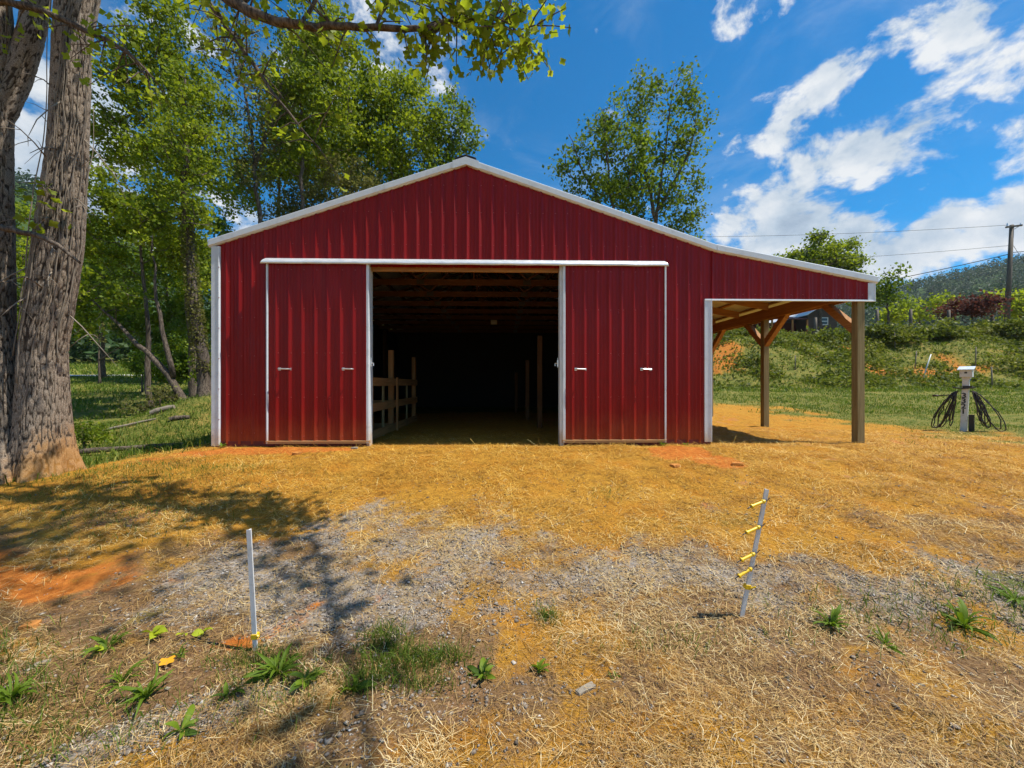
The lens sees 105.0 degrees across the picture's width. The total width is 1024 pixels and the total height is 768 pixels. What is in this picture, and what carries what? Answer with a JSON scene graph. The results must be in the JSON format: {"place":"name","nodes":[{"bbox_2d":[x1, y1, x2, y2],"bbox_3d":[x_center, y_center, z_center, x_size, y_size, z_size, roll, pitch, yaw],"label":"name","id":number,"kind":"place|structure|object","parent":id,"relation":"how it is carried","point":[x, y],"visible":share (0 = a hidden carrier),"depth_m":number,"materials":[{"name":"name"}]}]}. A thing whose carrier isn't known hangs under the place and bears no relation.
{"place":"outdoors","nodes":[
{"label":"outdoors","id":0,"kind":"place"},
{"bbox_2d":[70,374,143,375],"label":"path","id":1,"kind":"structure","parent":0,"point":[94,375],"depth_m":34.40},
{"bbox_2d":[0,182,1023,767],"bbox_3d":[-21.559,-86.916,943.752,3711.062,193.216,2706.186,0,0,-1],"label":"ground","id":2,"kind":"structure","parent":0,"point":[86,576],"depth_m":3.09,"materials":[{"name":"brown soil"}]},
{"bbox_2d":[0,672,37,704],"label":"weed plant","id":3,"kind":"object","parent":2,"relation":"on","point":[4,698],"visible":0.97,"depth_m":1.94,"materials":[{"name":"green plant"}]},
{"bbox_2d":[18,620,41,632],"bbox_3d":[-2.999,1.513,2.447,0.085,0.060,0.059,0,0,-19],"label":"rock","id":4,"kind":"object","parent":2,"relation":"on","point":[33,623],"visible":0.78,"depth_m":2.43,"materials":[{"name":"stone"}]},
{"bbox_2d":[32,658,51,667],"bbox_3d":[-2.604,1.547,2.178,0.069,0.021,0.029,0,0,-38],"label":"rock","id":5,"kind":"object","parent":2,"relation":"on","point":[44,661],"visible":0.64,"depth_m":2.17,"materials":[{"name":"beige stone"}]},
{"bbox_2d":[15,200,80,339],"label":"tree","id":6,"kind":"object","parent":2,"relation":"on","point":[22,248],"visible":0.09,"depth_m":24.64,"materials":[{"name":"green plant"}]},
{"bbox_2d":[51,556,67,564],"bbox_3d":[-3.637,1.423,3.162,0.077,0.032,0.092,0,0,45],"label":"rock","id":7,"kind":"object","parent":2,"relation":"on","point":[63,559],"visible":0.89,"depth_m":3.15,"materials":[{"name":"stone"}]},
{"bbox_2d":[73,418,117,448],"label":"shrub","id":8,"kind":"object","parent":2,"relation":"on","point":[104,435],"visible":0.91,"depth_m":8.15,"materials":[{"name":"green plant"}]},
{"bbox_2d":[93,644,103,652],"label":"seedling","id":9,"kind":"object","parent":2,"relation":"on","point":[101,648],"visible":0.8,"depth_m":2.23,"materials":[{"name":"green plant"}]},
{"bbox_2d":[79,626,134,656],"bbox_3d":[-2.345,1.486,2.280,0.241,0.095,0.250,0,0,33],"label":"weed plant","id":10,"kind":"object","parent":2,"relation":"on","point":[103,643],"visible":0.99,"depth_m":2.27,"materials":[{"name":"green plant"}]},
{"bbox_2d":[89,313,127,383],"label":"tree","id":11,"kind":"object","parent":2,"relation":"on","point":[99,371],"visible":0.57,"depth_m":26.96,"materials":[{"name":"green plant"}]},
{"bbox_2d":[74,211,153,377],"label":"tree","id":12,"kind":"object","parent":2,"relation":"on","point":[102,361],"visible":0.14,"depth_m":31.51,"materials":[{"name":"green plant"}]},
{"bbox_2d":[94,657,147,695],"bbox_3d":[-2.038,1.517,2.058,0.204,0.098,0.200,0,0,-40],"label":"weed plant","id":13,"kind":"object","parent":2,"relation":"on","point":[117,677],"visible":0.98,"depth_m":2.05,"materials":[{"name":"green plant"}]},
{"bbox_2d":[100,418,155,432],"bbox_3d":[-9.953,1.073,10.168,1.133,0.342,0.073,0,0,-29],"label":"log","id":14,"kind":"object","parent":2,"relation":"on","point":[125,425],"visible":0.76,"depth_m":10.18,"materials":[{"name":"wood"}]},
{"bbox_2d":[71,189,187,400],"bbox_3d":[-12.942,-2.683,13.106,4.608,7.619,2.314,0,0,-1],"label":"tree","id":15,"kind":"object","parent":2,"relation":"on","point":[82,318],"visible":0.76,"depth_m":13.14,"materials":[{"name":"green plant"}]},
{"bbox_2d":[79,442,182,454],"bbox_3d":[-7.745,1.306,7.846,1.906,0.151,0.113,0,0,-28],"label":"log","id":16,"kind":"object","parent":2,"relation":"on","point":[88,450],"visible":0.41,"depth_m":7.72,"materials":[{"name":"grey wood"}]},
{"bbox_2d":[118,348,162,393],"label":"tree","id":17,"kind":"object","parent":2,"relation":"on","point":[133,363],"visible":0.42,"depth_m":20.76,"materials":[{"name":"plant"}]},
{"bbox_2d":[109,663,173,719],"bbox_3d":[-1.813,1.495,1.946,0.277,0.111,0.237,0,0,19],"label":"weed plant","id":18,"kind":"object","parent":2,"relation":"on","point":[141,693],"visible":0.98,"depth_m":1.93,"materials":[{"name":"green plant"}]},
{"bbox_2d":[108,381,183,414],"bbox_3d":[-11.613,0.495,12.492,2.030,1.214,1.391,0,0,-1],"label":"shrub","id":19,"kind":"object","parent":2,"relation":"on","point":[162,396],"visible":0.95,"depth_m":12.52,"materials":[{"name":"green plant"}]},
{"bbox_2d":[84,221,210,379],"bbox_3d":[-26.715,-6.625,29.640,7.937,12.981,7.430,0,0,-1],"label":"tree","id":20,"kind":"object","parent":2,"relation":"on","point":[135,322],"visible":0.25,"depth_m":28.89,"materials":[{"name":"green plant"}]},
{"bbox_2d":[81,157,221,410],"bbox_3d":[-14.089,-3.752,15.018,5.451,9.824,4.236,0,0,-17],"label":"tree","id":21,"kind":"object","parent":2,"relation":"on","point":[105,192],"visible":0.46,"depth_m":14.87,"materials":[{"name":"green plant"}]},
{"bbox_2d":[139,625,167,638],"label":"fallen leaf","id":22,"kind":"object","parent":2,"relation":"on","point":[160,629],"visible":1,"depth_m":2.36,"materials":[{"name":"green plant"}]},
{"bbox_2d":[149,405,174,414],"bbox_3d":[-9.780,0.734,10.993,0.568,0.297,0.162,0,0,-19],"label":"log","id":23,"kind":"object","parent":2,"relation":"on","point":[158,410],"visible":0.87,"depth_m":10.94,"materials":[{"name":"grey wood"}]},
{"bbox_2d":[159,655,174,665],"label":"fallen leaf","id":24,"kind":"object","parent":2,"relation":"on","point":[164,660],"visible":1,"depth_m":2.13,"materials":[{"name":"yellow plant"}]},
{"bbox_2d":[89,0,252,397],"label":"tree","id":25,"kind":"object","parent":2,"relation":"on","point":[162,39],"visible":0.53,"depth_m":16.64,"materials":[{"name":"green plant"}]},
{"bbox_2d":[135,332,209,400],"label":"tree","id":26,"kind":"object","parent":2,"relation":"on","point":[181,366],"visible":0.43,"depth_m":17.18,"materials":[{"name":"green plant"}]},
{"bbox_2d":[165,641,187,657],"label":"weed plant","id":27,"kind":"object","parent":2,"relation":"on","point":[183,652],"visible":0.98,"depth_m":2.20,"materials":[{"name":"green plant"}]},
{"bbox_2d":[168,415,190,420],"bbox_3d":[-8.813,0.911,10.418,0.451,0.162,0.132,0,0,-23],"label":"log","id":28,"kind":"object","parent":2,"relation":"on","point":[181,417],"visible":0.98,"depth_m":10.38,"materials":[{"name":"grey wood"}]},
{"bbox_2d":[162,704,199,739],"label":"weed plant","id":29,"kind":"object","parent":2,"relation":"on","point":[186,723],"visible":0.98,"depth_m":1.76,"materials":[{"name":"green plant"}]},
{"bbox_2d":[132,51,232,395],"bbox_3d":[-11.418,-4.976,13.569,2.846,12.089,2.644,0,0,-1],"label":"tree","id":30,"kind":"object","parent":2,"relation":"on","point":[188,132],"visible":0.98,"depth_m":13.45,"materials":[{"name":"green plant"}]},
{"bbox_2d":[183,345,210,385],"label":"shrub","id":31,"kind":"object","parent":2,"relation":"on","point":[191,376],"visible":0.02,"depth_m":15.02,"materials":[{"name":"green plant"}]},
{"bbox_2d":[155,202,239,352],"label":"tree","id":32,"kind":"object","parent":2,"relation":"on","point":[178,298],"visible":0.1,"depth_m":26.89,"materials":[{"name":"green plant"}]},
{"bbox_2d":[191,626,212,635],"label":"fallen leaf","id":33,"kind":"object","parent":2,"relation":"on","point":[198,632],"visible":1,"depth_m":2.35,"materials":[{"name":"green plant"}]},
{"bbox_2d":[210,682,246,702],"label":"weed plant","id":34,"kind":"object","parent":2,"relation":"on","point":[225,689],"visible":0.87,"depth_m":1.96,"materials":[{"name":"green plant"}]},
{"bbox_2d":[195,0,310,223],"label":"tree","id":35,"kind":"object","parent":2,"relation":"on","point":[253,165],"visible":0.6,"depth_m":18.92,"materials":[{"name":"green plant"}]},
{"bbox_2d":[246,529,259,650],"bbox_3d":[-1.508,1.266,2.303,0.073,0.836,0.052,0,0,-1],"label":"fence stake","id":36,"kind":"object","parent":2,"relation":"on","point":[255,635],"visible":0.85,"depth_m":2.29,"materials":[{"name":"white plastic"}]},
{"bbox_2d":[243,642,306,686],"bbox_3d":[-1.288,1.522,2.133,0.311,0.122,0.280,0,0,-26],"label":"weed plant","id":37,"kind":"object","parent":2,"relation":"on","point":[271,667],"visible":0.93,"depth_m":2.12,"materials":[{"name":"green plant"}]},
{"bbox_2d":[200,7,353,224],"bbox_3d":[-16.413,-12.834,28.081,12.426,25.758,6.631,0,0,-1],"label":"tree","id":38,"kind":"object","parent":2,"relation":"on","point":[251,204],"visible":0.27,"depth_m":27.50,"materials":[{"name":"green plant"}]},
{"bbox_2d":[0,0,570,484],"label":"tree","id":39,"kind":"object","parent":2,"relation":"on","point":[36,426],"visible":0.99,"depth_m":5.43,"materials":[{"name":"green plant"}]},
{"bbox_2d":[285,667,325,693],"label":"weed plant","id":40,"kind":"object","parent":2,"relation":"on","point":[297,684],"visible":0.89,"depth_m":2.04,"materials":[{"name":"green plant"}]},
{"bbox_2d":[242,0,369,209],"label":"tree","id":41,"kind":"object","parent":2,"relation":"on","point":[306,82],"visible":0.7,"depth_m":19.61,"materials":[{"name":"green plant"}]},
{"bbox_2d":[253,144,382,221],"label":"tree","id":42,"kind":"object","parent":2,"relation":"on","point":[311,193],"visible":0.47,"depth_m":20.93,"materials":[{"name":"green plant"}]},
{"bbox_2d":[338,674,376,693],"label":"weed plant","id":43,"kind":"object","parent":2,"relation":"on","point":[356,686],"visible":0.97,"depth_m":1.95,"materials":[{"name":"green plant"}]},
{"bbox_2d":[287,32,461,192],"bbox_3d":[-8.245,-9.733,24.039,10.539,20.502,7.176,0,0,-1],"label":"tree","id":44,"kind":"object","parent":2,"relation":"on","point":[385,109],"visible":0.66,"depth_m":22.95,"materials":[{"name":"green plant"}]},
{"bbox_2d":[373,350,416,438],"bbox_3d":[-3.989,0.215,9.915,2.391,2.050,4.100,0,0,-1],"label":"stall fence","id":45,"kind":"object","parent":2,"relation":"on","point":[383,428],"visible":0.62,"depth_m":9.42,"materials":[{"name":"brown wood"}]},
{"bbox_2d":[405,77,487,170],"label":"tree","id":46,"kind":"object","parent":2,"relation":"on","point":[463,124],"visible":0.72,"depth_m":24.71,"materials":[{"name":"green plant"}]},
{"bbox_2d":[467,657,495,679],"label":"weed plant","id":47,"kind":"object","parent":2,"relation":"on","point":[485,670],"visible":0.98,"depth_m":2.08,"materials":[{"name":"green plant"}]},
{"bbox_2d":[0,427,1023,767],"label":"straw","id":48,"kind":"object","parent":2,"relation":"on","point":[734,705],"visible":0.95,"depth_m":2.40,"materials":[{"name":"beige plant"}]},
{"bbox_2d":[0,334,1023,767],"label":"grass","id":49,"kind":"structure","parent":2,"relation":"on","point":[82,368],"depth_m":4.15,"materials":[{"name":"green plant"}]},
{"bbox_2d":[0,473,1023,767],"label":"gravel","id":50,"kind":"structure","parent":2,"relation":"on","point":[384,703],"depth_m":2.68,"materials":[{"name":"grey gravel"}]},
{"bbox_2d":[15,167,1023,362],"bbox_3d":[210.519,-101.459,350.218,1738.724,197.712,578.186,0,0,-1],"label":"forest","id":51,"kind":"object","parent":2,"relation":"on","point":[83,351],"visible":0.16,"depth_m":310.03,"materials":[{"name":"green plant"}]},
{"bbox_2d":[537,336,541,427],"bbox_3d":[0.720,0.020,10.231,0.124,2.540,0.120,0,0,-1],"label":"timber post","id":52,"kind":"object","parent":2,"relation":"on","point":[539,381],"visible":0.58,"depth_m":10.17,"materials":[{"name":"brown wood"}]},
{"bbox_2d":[529,658,550,673],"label":"weed plant","id":53,"kind":"object","parent":2,"relation":"on","point":[538,667],"visible":1,"depth_m":2.11,"materials":[{"name":"green plant"}]},
{"bbox_2d":[207,154,878,446],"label":"barn","id":54,"kind":"structure","parent":2,"relation":"on","point":[465,280],"depth_m":7.23,"materials":[{"name":"red metal"}]},
{"bbox_2d":[265,263,373,443],"bbox_3d":[-3.462,-0.555,7.082,1.902,3.260,0.151,0,0,-1],"label":"sliding door","id":55,"kind":"structure","parent":54,"relation":"in","point":[322,352],"depth_m":7.08,"materials":[{"name":"red metal"}]},
{"bbox_2d":[555,266,666,442],"bbox_3d":[1.813,-0.555,7.211,2.054,3.260,0.151,0,0,-1],"label":"sliding door","id":56,"kind":"structure","parent":54,"relation":"in","point":[618,396],"depth_m":7.21,"materials":[{"name":"red metal"}]},
{"bbox_2d":[575,681,595,695],"bbox_3d":[0.373,1.546,1.990,0.117,0.025,0.037,0,0,-29],"label":"rock","id":57,"kind":"object","parent":2,"relation":"on","point":[581,690],"visible":0.93,"depth_m":1.98,"materials":[{"name":"beige stone"}]},
{"bbox_2d":[542,85,663,217],"bbox_3d":[6.123,-9.147,26.750,7.866,19.145,6.118,0,0,18],"label":"tree","id":58,"kind":"object","parent":2,"relation":"on","point":[604,183],"visible":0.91,"depth_m":25.48,"materials":[{"name":"green plant"}]},
{"bbox_2d":[608,671,619,680],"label":"weed plant","id":59,"kind":"object","parent":2,"relation":"on","point":[613,675],"visible":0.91,"depth_m":2.10,"materials":[{"name":"green plant"}]},
{"bbox_2d":[609,55,719,240],"bbox_3d":[10.478,-10.633,27.049,7.422,22.337,5.182,0,0,13],"label":"tree","id":60,"kind":"object","parent":2,"relation":"on","point":[663,160],"visible":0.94,"depth_m":26.67,"materials":[{"name":"green plant"}]},
{"bbox_2d":[669,464,680,467],"bbox_3d":[2.323,1.161,5.599,0.141,0.047,0.093,0,0,-27],"label":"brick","id":61,"kind":"object","parent":2,"relation":"on","point":[674,465],"visible":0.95,"depth_m":5.56,"materials":[{"name":"brick"}]},
{"bbox_2d":[731,462,743,465],"bbox_3d":[3.263,1.161,5.692,0.155,0.047,0.075,0,0,17],"label":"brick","id":62,"kind":"object","parent":2,"relation":"on","point":[737,464],"visible":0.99,"depth_m":5.66,"materials":[{"name":"brick"}]},
{"bbox_2d":[725,322,771,334],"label":"shrub","id":63,"kind":"object","parent":2,"relation":"on","point":[743,329],"visible":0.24,"depth_m":37.92,"materials":[{"name":"green plant"}]},
{"bbox_2d":[740,489,768,616],"bbox_3d":[1.561,1.157,2.551,0.194,0.958,0.044,0,0,13],"label":"fence stake","id":64,"kind":"object","parent":2,"relation":"on","point":[747,586],"visible":0.85,"depth_m":2.55,"materials":[{"name":"white plastic"}]},
{"bbox_2d":[735,564,756,578],"bbox_3d":[1.506,1.209,2.533,0.164,0.082,0.041,0,0,-19],"label":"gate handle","id":65,"kind":"object","parent":64,"relation":"attached to","point":[749,569],"visible":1,"depth_m":2.53,"materials":[{"name":"yellow plastic"}]},
{"bbox_2d":[737,550,759,562],"bbox_3d":[1.521,1.108,2.530,0.168,0.072,0.041,0,0,-19],"label":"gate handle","id":66,"kind":"object","parent":64,"relation":"attached to","point":[752,554],"visible":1,"depth_m":2.52,"materials":[{"name":"yellow plastic"}]},
{"bbox_2d":[742,523,764,534],"bbox_3d":[1.551,0.932,2.524,0.168,0.069,0.041,0,0,-19],"label":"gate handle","id":67,"kind":"object","parent":64,"relation":"attached to","point":[758,527],"visible":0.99,"depth_m":2.52,"materials":[{"name":"yellow plastic"}]},
{"bbox_2d":[747,497,769,508],"bbox_3d":[1.580,0.763,2.519,0.169,0.066,0.041,0,0,-19],"label":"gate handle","id":68,"kind":"object","parent":64,"relation":"attached to","point":[762,501],"visible":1,"depth_m":2.51,"materials":[{"name":"yellow plastic"}]},
{"bbox_2d":[737,309,836,333],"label":"house","id":69,"kind":"structure","parent":2,"relation":"on","point":[798,322],"depth_m":55.58,"materials":[{"name":"grey"}]},
{"bbox_2d":[822,317,827,324],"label":"window","id":70,"kind":"structure","parent":69,"relation":"in","point":[824,319],"depth_m":55.50,"materials":[{"name":"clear glass"}]},
{"bbox_2d":[814,317,816,334],"bbox_3d":[30.834,-5.451,39.930,0.295,2.600,0.291,0,0,-1],"label":"fence post","id":71,"kind":"object","parent":2,"relation":"on","point":[815,322],"visible":0.6,"depth_m":39.82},
{"bbox_2d":[782,325,849,341],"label":"shrub","id":72,"kind":"object","parent":2,"relation":"on","point":[820,335],"visible":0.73,"depth_m":36.89,"materials":[{"name":"green plant"}]},
{"bbox_2d":[773,227,884,331],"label":"tree","id":73,"kind":"object","parent":2,"relation":"on","point":[832,252],"visible":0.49,"depth_m":53.77,"materials":[{"name":"green plant"}]},
{"bbox_2d":[810,604,852,633],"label":"weed plant","id":74,"kind":"object","parent":2,"relation":"on","point":[834,616],"visible":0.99,"depth_m":2.47,"materials":[{"name":"green plant"}]},
{"bbox_2d":[834,321,894,340],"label":"shrub","id":75,"kind":"object","parent":2,"relation":"on","point":[873,330],"visible":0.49,"depth_m":37.15,"materials":[{"name":"green plant"}]},
{"bbox_2d":[713,323,1023,390],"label":"undergrowth","id":76,"kind":"object","parent":2,"relation":"on","point":[875,363],"visible":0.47,"depth_m":31.76,"materials":[{"name":"green plant"}]},
{"bbox_2d":[875,310,878,322],"bbox_3d":[37.134,-6.044,39.984,0.296,3.002,0.291,0,0,-1],"label":"fence post","id":77,"kind":"object","parent":2,"relation":"on","point":[876,315],"visible":0.49,"depth_m":39.92,"materials":[{"name":"grey wood"}]},
{"bbox_2d":[867,624,904,655],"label":"weed plant","id":78,"kind":"object","parent":2,"relation":"on","point":[885,639],"visible":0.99,"depth_m":2.30,"materials":[{"name":"green plant"}]},
{"bbox_2d":[865,261,917,323],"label":"tree","id":79,"kind":"object","parent":2,"relation":"on","point":[884,293],"visible":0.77,"depth_m":45.38,"materials":[{"name":"green plant"}]},
{"bbox_2d":[869,318,934,343],"bbox_3d":[36.718,-4.696,37.041,5.061,2.764,4.830,0,0,-26],"label":"shrub","id":80,"kind":"object","parent":2,"relation":"on","point":[900,335],"visible":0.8,"depth_m":36.24,"materials":[{"name":"green plant"}]},
{"bbox_2d":[909,309,912,325],"bbox_3d":[40.536,-6.045,39.967,0.295,3.100,0.291,0,0,-1],"label":"fence post","id":81,"kind":"object","parent":2,"relation":"on","point":[910,316],"visible":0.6,"depth_m":39.88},
{"bbox_2d":[873,289,964,328],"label":"tree","id":82,"kind":"object","parent":2,"relation":"on","point":[901,313],"visible":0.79,"depth_m":57.80,"materials":[{"name":"green plant"}]},
{"bbox_2d":[923,354,931,376],"bbox_3d":[32.013,-1.192,30.353,0.774,2.224,0.086,0,0,-1],"label":"marker stake","id":83,"kind":"object","parent":2,"relation":"on","point":[927,365],"visible":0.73,"depth_m":30.33,"materials":[{"name":"white plastic"}]},
{"bbox_2d":[907,316,974,338],"bbox_3d":[39.994,-5.322,36.984,5.044,2.273,4.609,0,0,-37],"label":"shrub","id":84,"kind":"object","parent":2,"relation":"on","point":[942,331],"visible":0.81,"depth_m":36.05,"materials":[{"name":"green plant"}]},
{"bbox_2d":[947,310,950,324],"bbox_3d":[44.432,-6.020,39.962,0.306,3.003,0.291,0,0,-1],"label":"fence post","id":85,"kind":"object","parent":2,"relation":"on","point":[948,313],"visible":0.4,"depth_m":39.86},
{"bbox_2d":[952,366,975,431],"bbox_3d":[11.068,0.465,9.616,0.280,1.800,0.378,0,0,-34],"label":"water post","id":86,"kind":"object","parent":2,"relation":"on","point":[967,421],"visible":0.98,"depth_m":9.56,"materials":[{"name":"white plastic"}]},
{"bbox_2d":[931,391,958,427],"bbox_3d":[10.865,0.644,9.874,0.232,0.958,0.471,0,0,-41],"label":"garden hose","id":87,"kind":"object","parent":86,"relation":"attached to","point":[952,406],"visible":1,"depth_m":9.81,"materials":[{"name":"black rubber"}]},
{"bbox_2d":[971,391,1006,431],"bbox_3d":[11.320,0.639,9.334,0.154,0.962,0.542,0,0,-41],"label":"garden hose","id":88,"kind":"object","parent":86,"relation":"hanging from","point":[977,397],"visible":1,"depth_m":9.39,"materials":[{"name":"black rubber"}]},
{"bbox_2d":[922,289,1014,325],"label":"shrub","id":89,"kind":"object","parent":2,"relation":"on","point":[975,306],"visible":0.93,"depth_m":40.42,"materials":[{"name":"red plant"}]},
{"bbox_2d":[940,597,1003,645],"bbox_3d":[2.892,1.484,2.500,0.246,0.140,0.328,0,0,33],"label":"weed plant","id":90,"kind":"object","parent":2,"relation":"on","point":[962,613],"visible":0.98,"depth_m":2.50,"materials":[{"name":"green plant"}]},
{"bbox_2d":[975,347,976,365],"bbox_3d":[37.750,-2.125,31.994,0.128,1.802,0.086,0,0,-1],"label":"marker stake","id":91,"kind":"object","parent":2,"relation":"on","point":[975,355],"visible":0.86,"depth_m":31.97,"materials":[{"name":"grey wood"}]},
{"bbox_2d":[991,367,992,385],"bbox_3d":[32.435,-0.371,26.563,0.138,1.603,0.086,0,0,-1],"label":"marker stake","id":92,"kind":"object","parent":2,"relation":"on","point":[991,377],"visible":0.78,"depth_m":26.54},
{"bbox_2d":[963,316,1023,337],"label":"shrub","id":93,"kind":"object","parent":2,"relation":"on","point":[985,324],"visible":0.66,"depth_m":37.39,"materials":[{"name":"green plant"}]},
{"bbox_2d":[978,287,1023,318],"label":"tree","id":94,"kind":"object","parent":2,"relation":"on","point":[1017,302],"visible":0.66,"depth_m":51.97,"materials":[{"name":"green plant"}]},
{"bbox_2d":[980,579,1023,605],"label":"weed plant","id":95,"kind":"object","parent":2,"relation":"on","point":[1009,594],"visible":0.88,"depth_m":2.75,"materials":[{"name":"green plant"}]},
{"bbox_2d":[991,312,1023,341],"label":"shrub","id":96,"kind":"object","parent":2,"relation":"on","point":[1017,330],"visible":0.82,"depth_m":36.68,"materials":[{"name":"green plant"}]},
{"bbox_2d":[1004,223,1022,321],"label":"utility pole","id":97,"kind":"object","parent":2,"relation":"on","point":[1010,260],"visible":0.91,"depth_m":45.85,"materials":[{"name":"wood"}]},
{"bbox_2d":[718,225,1003,236],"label":"power line","id":98,"kind":"object","parent":97,"relation":"attached to","point":[848,233],"visible":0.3,"depth_m":49.69,"materials":[{"name":"black rubber"}]},
{"bbox_2d":[801,245,1008,260],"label":"power line","id":99,"kind":"object","parent":97,"relation":"attached to","point":[902,254],"visible":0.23,"depth_m":48.84,"materials":[{"name":"black rubber"}]},
{"bbox_2d":[896,254,1007,278],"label":"power line","id":100,"kind":"object","parent":97,"relation":"attached to","point":[956,266],"visible":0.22,"depth_m":47.74,"materials":[{"name":"black rubber"}]},
{"bbox_2d":[1002,252,1009,320],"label":"power line","id":101,"kind":"object","parent":97,"relation":"attached to","point":[1006,283],"visible":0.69,"depth_m":45.42,"materials":[{"name":"black rubber"}]},
{"bbox_2d":[13,0,1023,322],"label":"sky","id":102,"kind":"structure","parent":0,"point":[855,118],"materials":[{"name":"blue"}]}
]}

